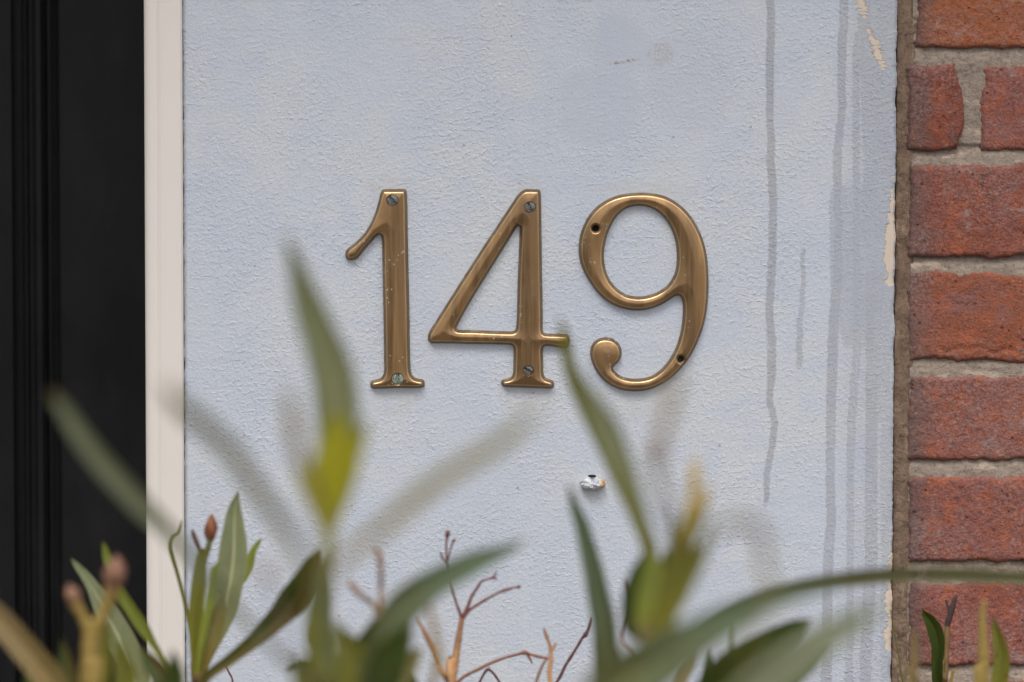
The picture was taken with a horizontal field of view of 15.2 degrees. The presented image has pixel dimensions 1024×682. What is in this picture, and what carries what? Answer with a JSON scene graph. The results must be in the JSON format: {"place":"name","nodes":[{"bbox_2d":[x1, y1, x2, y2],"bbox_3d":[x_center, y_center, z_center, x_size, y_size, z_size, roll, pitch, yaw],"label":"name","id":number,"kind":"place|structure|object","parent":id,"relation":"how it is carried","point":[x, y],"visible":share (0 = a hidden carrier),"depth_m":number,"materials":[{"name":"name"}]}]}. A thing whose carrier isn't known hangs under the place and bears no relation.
{"place":"outdoors","nodes":[
{"label":"outdoors","id":0,"kind":"place"},
{"label":"ground","id":1,"kind":"structure","parent":0,"visible":0},
{"bbox_2d":[0,541,184,681],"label":"shrub","id":2,"kind":"object","parent":1,"relation":"on","point":[107,632],"visible":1,"depth_m":2.18,"materials":[{"name":"green plant"}]},
{"bbox_2d":[168,491,319,681],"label":"shrub","id":3,"kind":"object","parent":1,"relation":"on","point":[211,623],"visible":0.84,"depth_m":2.51,"materials":[{"name":"green plant"}]},
{"bbox_2d":[49,233,540,681],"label":"shrub","id":4,"kind":"object","parent":1,"relation":"on","point":[326,482],"visible":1,"depth_m":1.74,"materials":[{"name":"green plant"}]},
{"bbox_2d":[261,539,524,681],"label":"shrub","id":5,"kind":"object","parent":1,"relation":"on","point":[378,648],"visible":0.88,"depth_m":1.96,"materials":[{"name":"green plant"}]},
{"bbox_2d":[417,530,628,681],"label":"bare twig bush","id":6,"kind":"object","parent":1,"relation":"on","point":[449,674],"visible":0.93,"depth_m":2.58,"materials":[{"name":"brown plant"}]},
{"bbox_2d":[183,0,896,681],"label":"painted wall","id":7,"kind":"structure","parent":1,"relation":"on","point":[755,140],"depth_m":2.79,"materials":[{"name":"blue paint"}]},
{"bbox_2d":[345,189,424,388],"bbox_3d":[-0.092,-0.038,2.788,0.058,0.145,0.007,0,4,0],"label":"numeral one","id":8,"kind":"object","parent":7,"relation":"attached to","point":[389,223],"visible":1,"depth_m":2.79,"materials":[{"name":"gold metal"}]},
{"bbox_2d":[428,189,569,387],"bbox_3d":[-0.010,-0.038,2.788,0.103,0.145,0.007,0,4,0],"label":"numeral four","id":9,"kind":"object","parent":7,"relation":"attached to","point":[528,339],"visible":0.97,"depth_m":2.79,"materials":[{"name":"gold metal"}]},
{"bbox_2d":[580,475,605,489],"bbox_3d":[0.059,0.103,2.797,0.019,0.011,0.012,0,4,0],"label":"filler lump","id":10,"kind":"object","parent":7,"relation":"attached to","point":[588,483],"visible":1,"depth_m":2.79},
{"bbox_2d":[579,193,708,390],"bbox_3d":[0.096,-0.035,2.788,0.094,0.144,0.007,0,4,0],"label":"numeral nine","id":11,"kind":"object","parent":7,"relation":"attached to","point":[688,283],"visible":0.99,"depth_m":2.79,"materials":[{"name":"gold metal"}]},
{"bbox_2d":[559,317,714,668],"bbox_3d":[0.054,0.755,1.890,0.214,1.540,0.571,1,4,16],"label":"shrub","id":12,"kind":"object","parent":1,"relation":"on","point":[656,592],"visible":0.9,"depth_m":1.87,"materials":[{"name":"green plant"}]},
{"bbox_2d":[586,518,1023,681],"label":"shrub","id":13,"kind":"object","parent":1,"relation":"on","point":[794,650],"visible":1,"depth_m":1.72,"materials":[{"name":"green plant"}]},
{"bbox_2d":[890,595,956,681],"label":"sprig","id":14,"kind":"object","parent":1,"relation":"on","point":[939,639],"visible":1,"depth_m":2.71,"materials":[{"name":"green plant"}]},
{"bbox_2d":[907,599,1009,681],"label":"sprig","id":15,"kind":"object","parent":1,"relation":"on","point":[1000,669],"visible":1,"depth_m":2.38,"materials":[{"name":"green plant"}]},
{"bbox_2d":[906,0,1023,681],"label":"brick wall","id":16,"kind":"structure","parent":1,"relation":"on","point":[965,243],"depth_m":2.79,"materials":[{"name":"red brick"}]},
{"bbox_2d":[891,0,915,681],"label":"sealing strip","id":17,"kind":"object","parent":16,"relation":"attached to","point":[904,261],"visible":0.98,"depth_m":2.80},
{"bbox_3d":[-1.332,0.125,2.972,2.186,2.620,0.340,0,4,0],"label":"doorway wall","id":18,"kind":"object","parent":1,"relation":"on","visible":0},
{"bbox_2d":[144,0,184,681],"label":"door frame","id":19,"kind":"object","parent":18,"relation":"attached to","point":[164,220],"depth_m":2.79,"materials":[{"name":"beige paint"}]},
{"bbox_2d":[0,0,146,681],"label":"front door","id":20,"kind":"structure","parent":19,"relation":"attached to","point":[72,244],"depth_m":3.04,"materials":[{"name":"black paint"}]}
]}

